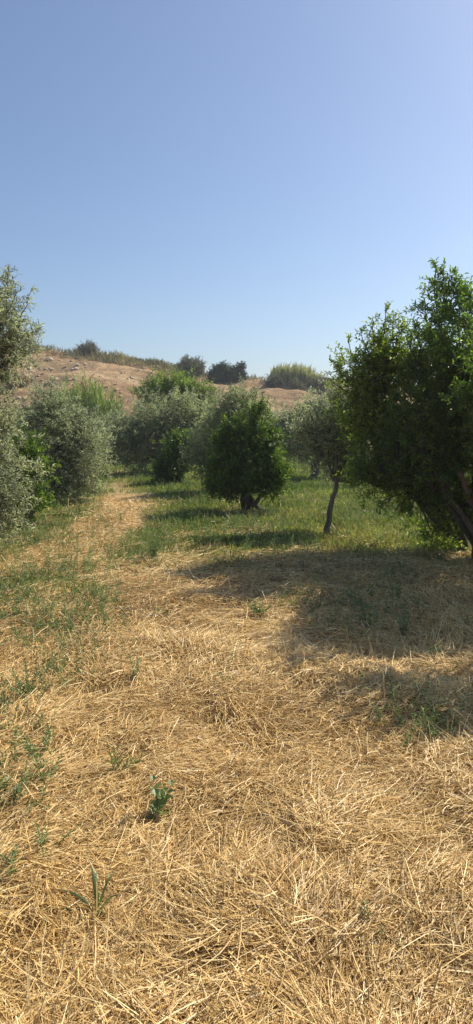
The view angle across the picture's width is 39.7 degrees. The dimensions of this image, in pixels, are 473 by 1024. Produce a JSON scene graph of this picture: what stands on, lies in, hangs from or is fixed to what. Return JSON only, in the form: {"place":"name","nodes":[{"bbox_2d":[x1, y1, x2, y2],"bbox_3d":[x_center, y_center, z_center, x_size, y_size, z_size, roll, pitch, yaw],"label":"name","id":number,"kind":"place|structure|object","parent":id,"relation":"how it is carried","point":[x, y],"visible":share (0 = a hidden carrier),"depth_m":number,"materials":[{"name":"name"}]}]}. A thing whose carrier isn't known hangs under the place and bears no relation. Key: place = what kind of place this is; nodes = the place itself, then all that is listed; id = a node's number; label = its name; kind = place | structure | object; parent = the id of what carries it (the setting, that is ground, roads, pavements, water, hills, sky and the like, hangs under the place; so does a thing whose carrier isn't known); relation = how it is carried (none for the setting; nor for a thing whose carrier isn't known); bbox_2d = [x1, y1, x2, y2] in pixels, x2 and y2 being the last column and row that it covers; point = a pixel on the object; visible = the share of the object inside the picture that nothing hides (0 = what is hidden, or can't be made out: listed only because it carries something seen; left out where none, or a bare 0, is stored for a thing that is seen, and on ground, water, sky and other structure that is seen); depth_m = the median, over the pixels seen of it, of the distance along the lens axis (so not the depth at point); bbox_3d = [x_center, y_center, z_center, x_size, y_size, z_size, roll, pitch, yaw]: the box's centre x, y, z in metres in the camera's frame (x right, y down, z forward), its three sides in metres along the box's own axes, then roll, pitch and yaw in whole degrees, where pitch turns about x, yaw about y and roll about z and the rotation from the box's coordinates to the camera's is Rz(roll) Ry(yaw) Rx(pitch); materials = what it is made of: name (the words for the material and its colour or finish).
{"place":"outdoors","nodes":[
{"label":"outdoors","id":0,"kind":"place"},
{"bbox_2d":[0,350,412,449],"label":"hill","id":1,"kind":"structure","parent":0,"point":[108,373],"depth_m":60.67,"materials":[{"name":"soil"}]},
{"bbox_2d":[76,339,101,355],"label":"scrub bush","id":2,"kind":"object","parent":1,"relation":"on","point":[88,347],"visible":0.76,"depth_m":68.00,"materials":[{"name":"green plant"}]},
{"bbox_2d":[2,342,416,402],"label":"dry grass","id":3,"kind":"structure","parent":1,"relation":"on","point":[113,357],"depth_m":67.06,"materials":[{"name":"beige plant"}]},
{"bbox_2d":[1,379,21,388],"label":"dry bush","id":4,"kind":"object","parent":3,"relation":"on","point":[10,385],"visible":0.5,"depth_m":52.83,"materials":[{"name":"brown plant"}]},
{"bbox_2d":[13,374,30,386],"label":"dry bush","id":5,"kind":"object","parent":3,"relation":"on","point":[26,381],"visible":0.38,"depth_m":54.73,"materials":[{"name":"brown plant"}]},
{"bbox_2d":[12,328,34,348],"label":"scrub bush","id":6,"kind":"object","parent":3,"relation":"on","point":[24,339],"visible":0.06,"depth_m":67.06,"materials":[{"name":"green plant"}]},
{"bbox_2d":[173,354,208,379],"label":"scrub bush","id":7,"kind":"object","parent":3,"relation":"on","point":[187,362],"visible":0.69,"depth_m":63.95,"materials":[{"name":"green plant"}]},
{"bbox_2d":[206,360,238,382],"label":"evergreen bush","id":8,"kind":"object","parent":3,"relation":"on","point":[221,372],"visible":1,"depth_m":65.23,"materials":[{"name":"green plant"}]},
{"bbox_2d":[263,371,284,387],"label":"scrub bush","id":9,"kind":"object","parent":3,"relation":"on","point":[274,380],"visible":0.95,"depth_m":64.61,"materials":[{"name":"green plant"}]},
{"bbox_2d":[270,362,315,383],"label":"reed clump","id":10,"kind":"object","parent":3,"relation":"on","point":[293,371],"visible":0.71,"depth_m":66.01,"materials":[{"name":"green plant"}]},
{"bbox_2d":[286,377,308,390],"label":"scrub bush","id":11,"kind":"object","parent":3,"relation":"on","point":[296,384],"visible":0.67,"depth_m":63.71,"materials":[{"name":"green plant"}]},
{"bbox_2d":[299,370,323,383],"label":"reed clump","id":12,"kind":"object","parent":3,"relation":"on","point":[309,375],"visible":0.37,"depth_m":65.97,"materials":[{"name":"green plant"}]},
{"bbox_2d":[305,374,331,393],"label":"scrub bush","id":13,"kind":"object","parent":3,"relation":"on","point":[312,383],"visible":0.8,"depth_m":64.52,"materials":[{"name":"green plant"}]},
{"bbox_2d":[232,360,247,379],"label":"evergreen bush","id":14,"kind":"object","parent":1,"relation":"on","point":[241,368],"visible":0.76,"depth_m":65.86,"materials":[{"name":"green plant"}]},
{"bbox_2d":[0,450,472,1009],"bbox_3d":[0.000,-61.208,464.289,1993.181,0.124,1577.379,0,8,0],"label":"ground","id":15,"kind":"structure","parent":0,"point":[150,496],"depth_m":5.68,"materials":[{"name":"beige plant"}]},
{"bbox_2d":[0,844,21,879],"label":"leafy weed","id":16,"kind":"object","parent":15,"relation":"on","point":[13,853],"visible":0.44,"depth_m":2.22,"materials":[{"name":"green plant"}]},
{"bbox_2d":[0,772,27,798],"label":"leafy weed","id":17,"kind":"object","parent":15,"relation":"on","point":[16,788],"visible":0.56,"depth_m":2.74,"materials":[{"name":"green plant"}]},
{"bbox_2d":[8,662,39,698],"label":"leafy weed","id":18,"kind":"object","parent":15,"relation":"on","point":[29,687],"visible":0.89,"depth_m":3.65,"materials":[{"name":"green plant"}]},
{"bbox_2d":[0,254,54,551],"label":"olive tree","id":19,"kind":"object","parent":15,"relation":"on","point":[9,343],"visible":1,"depth_m":7.71,"materials":[{"name":"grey plant"}]},
{"bbox_2d":[0,421,62,523],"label":"pomegranate shrub","id":20,"kind":"object","parent":15,"relation":"on","point":[31,450],"visible":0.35,"depth_m":10.08,"materials":[{"name":"green plant"}]},
{"bbox_2d":[22,721,52,759],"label":"leafy weed","id":21,"kind":"object","parent":15,"relation":"on","point":[25,747],"visible":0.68,"depth_m":3.07,"materials":[{"name":"green plant"}]},
{"bbox_2d":[33,821,76,857],"bbox_3d":[-0.662,1.188,2.334,0.172,0.152,0.179,0,8,0],"label":"leafy weed","id":22,"kind":"object","parent":15,"relation":"on","point":[46,839],"visible":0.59,"depth_m":2.37,"materials":[{"name":"green plant"}]},
{"bbox_2d":[1,374,121,503],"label":"olive tree","id":23,"kind":"object","parent":15,"relation":"on","point":[69,439],"visible":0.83,"depth_m":12.55,"materials":[{"name":"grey plant"}]},
{"bbox_2d":[3,406,124,478],"bbox_3d":[-5.314,-2.081,18.578,4.713,2.452,2.263,3,8,20],"label":"olive tree","id":24,"kind":"object","parent":15,"relation":"on","point":[106,455],"visible":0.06,"depth_m":18.05,"materials":[{"name":"green plant"}]},
{"bbox_2d":[67,609,75,635],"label":"leafy weed","id":25,"kind":"object","parent":15,"relation":"on","point":[69,622],"visible":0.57,"depth_m":4.84,"materials":[{"name":"green plant"}]},
{"bbox_2d":[45,865,117,918],"bbox_3d":[-0.474,1.219,2.052,0.209,0.145,0.142,-6,10,-37],"label":"bladed grass plant","id":26,"kind":"object","parent":15,"relation":"on","point":[84,900],"visible":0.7,"depth_m":2.07,"materials":[{"name":"green plant"}]},
{"bbox_2d":[44,370,123,460],"bbox_3d":[-6.165,-3.901,26.680,3.288,3.892,2.558,0,8,0],"label":"cane clump","id":27,"kind":"object","parent":15,"relation":"on","point":[90,399],"visible":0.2,"depth_m":26.29,"materials":[{"name":"green plant"}]},
{"bbox_2d":[96,585,111,606],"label":"leafy weed","id":28,"kind":"object","parent":15,"relation":"on","point":[100,595],"visible":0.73,"depth_m":5.43,"materials":[{"name":"green plant"}]},
{"bbox_2d":[93,405,143,463],"bbox_3d":[-4.489,-2.830,24.794,2.649,2.508,2.157,-2,8,-14],"label":"olive tree","id":29,"kind":"object","parent":15,"relation":"on","point":[112,453],"visible":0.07,"depth_m":24.67,"materials":[{"name":"green plant"}]},
{"bbox_2d":[103,744,149,773],"bbox_3d":[-0.496,1.106,2.903,0.203,0.175,0.127,-4,9,-28],"label":"leafy weed","id":30,"kind":"object","parent":15,"relation":"on","point":[115,760],"visible":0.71,"depth_m":2.89,"materials":[{"name":"green plant"}]},
{"bbox_2d":[128,654,141,680],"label":"leafy weed","id":31,"kind":"object","parent":15,"relation":"on","point":[133,670],"visible":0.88,"depth_m":3.92,"materials":[{"name":"green plant"}]},
{"bbox_2d":[145,524,169,556],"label":"leafy weed","id":32,"kind":"object","parent":15,"relation":"on","point":[155,545],"visible":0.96,"depth_m":7.34,"materials":[{"name":"green plant"}]},
{"bbox_2d":[99,383,218,472],"bbox_3d":[-2.328,-2.426,20.309,4.051,3.134,2.367,0,8,0],"label":"olive tree","id":33,"kind":"object","parent":15,"relation":"on","point":[138,432],"visible":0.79,"depth_m":20.02,"materials":[{"name":"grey plant"}]},
{"bbox_2d":[146,775,173,822],"bbox_3d":[-0.302,1.150,2.608,0.106,0.210,0.102,2,8,16],"label":"leafy weed","id":34,"kind":"object","parent":15,"relation":"on","point":[158,804],"visible":0.91,"depth_m":2.61,"materials":[{"name":"green plant"}]},
{"bbox_2d":[127,363,221,426],"bbox_3d":[-2.396,-4.017,26.711,3.962,4.028,2.753,0,8,0],"label":"bright green tree","id":35,"kind":"object","parent":15,"relation":"on","point":[166,384],"visible":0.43,"depth_m":26.20,"materials":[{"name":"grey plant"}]},
{"bbox_2d":[147,427,201,483],"bbox_3d":[-1.514,-1.385,17.207,1.524,1.800,1.485,4,9,29],"label":"pomegranate shrub","id":36,"kind":"object","parent":15,"relation":"on","point":[168,464],"visible":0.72,"depth_m":16.95,"materials":[{"name":"green plant"}]},
{"bbox_2d":[204,523,225,546],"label":"leafy weed","id":37,"kind":"object","parent":15,"relation":"on","point":[211,539],"visible":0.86,"depth_m":8.08,"materials":[{"name":"green plant"}]},
{"bbox_2d":[176,373,279,490],"bbox_3d":[-0.177,-1.657,14.702,2.345,2.927,1.595,0,8,0],"label":"olive tree","id":38,"kind":"object","parent":15,"relation":"on","point":[200,446],"visible":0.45,"depth_m":14.47,"materials":[{"name":"green plant"}]},
{"bbox_2d":[0,451,471,616],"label":"grass","id":39,"kind":"structure","parent":15,"relation":"on","point":[145,483],"depth_m":10.09,"materials":[{"name":"green plant"}]},
{"bbox_2d":[0,467,471,619],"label":"dry stalks","id":40,"kind":"object","parent":15,"relation":"on","point":[270,536],"visible":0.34,"depth_m":9.38,"materials":[{"name":"green plant"}]},
{"bbox_2d":[0,488,472,1023],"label":"straw","id":41,"kind":"object","parent":15,"relation":"on","point":[144,940],"visible":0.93,"depth_m":2.62,"materials":[{"name":"beige plant"}]},
{"bbox_2d":[0,468,472,812],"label":"weeds","id":42,"kind":"object","parent":15,"relation":"on","point":[89,562],"visible":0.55,"depth_m":5.62,"materials":[{"name":"green plant"}]},
{"bbox_2d":[200,386,297,512],"bbox_3d":[0.226,-1.044,11.564,1.780,2.317,1.119,0,8,0],"label":"pomegranate shrub","id":43,"kind":"object","parent":15,"relation":"on","point":[247,464],"visible":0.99,"depth_m":11.41,"materials":[{"name":"green plant"}]},
{"bbox_2d":[244,597,271,616],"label":"leafy weed","id":44,"kind":"object","parent":15,"relation":"on","point":[253,608],"visible":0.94,"depth_m":5.14,"materials":[{"name":"green plant"}]},
{"bbox_2d":[263,387,337,477],"bbox_3d":[2.177,-2.204,18.424,3.477,2.677,2.171,0,8,0],"label":"olive tree","id":45,"kind":"object","parent":15,"relation":"on","point":[280,423],"visible":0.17,"depth_m":18.28,"materials":[{"name":"green plant"}]},
{"bbox_2d":[270,369,386,535],"bbox_3d":[1.468,-0.837,9.194,1.968,2.392,1.222,0,8,0],"label":"olive tree","id":46,"kind":"object","parent":15,"relation":"on","point":[326,433],"visible":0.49,"depth_m":9.12,"materials":[{"name":"green plant"}]},
{"bbox_2d":[343,621,366,638],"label":"leafy weed","id":47,"kind":"object","parent":15,"relation":"on","point":[348,624],"visible":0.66,"depth_m":4.67,"materials":[{"name":"green plant"}]},
{"bbox_2d":[358,898,382,934],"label":"leafy weed","id":48,"kind":"object","parent":15,"relation":"on","point":[363,903],"visible":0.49,"depth_m":2.03,"materials":[{"name":"green plant"}]},
{"bbox_2d":[317,300,471,552],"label":"pomegranate tree","id":49,"kind":"object","parent":15,"relation":"on","point":[379,361],"visible":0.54,"depth_m":7.65,"materials":[{"name":"green plant"}]},
{"bbox_2d":[395,607,410,635],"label":"leafy weed","id":50,"kind":"object","parent":15,"relation":"on","point":[403,622],"visible":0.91,"depth_m":4.74,"materials":[{"name":"green plant"}]},
{"bbox_2d":[343,257,472,559],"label":"pomegranate tree","id":51,"kind":"object","parent":15,"relation":"on","point":[447,390],"visible":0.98,"depth_m":7.15,"materials":[{"name":"green plant"}]},
{"bbox_2d":[410,710,456,738],"bbox_3d":[0.968,1.078,3.241,0.212,0.134,0.204,0,8,0],"label":"leafy weed","id":52,"kind":"object","parent":15,"relation":"on","point":[430,726],"visible":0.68,"depth_m":3.27,"materials":[{"name":"green plant"}]},
{"bbox_2d":[0,0,472,379],"label":"sky","id":53,"kind":"structure","parent":0,"point":[254,182],"materials":[{"name":"blue"}]}
]}

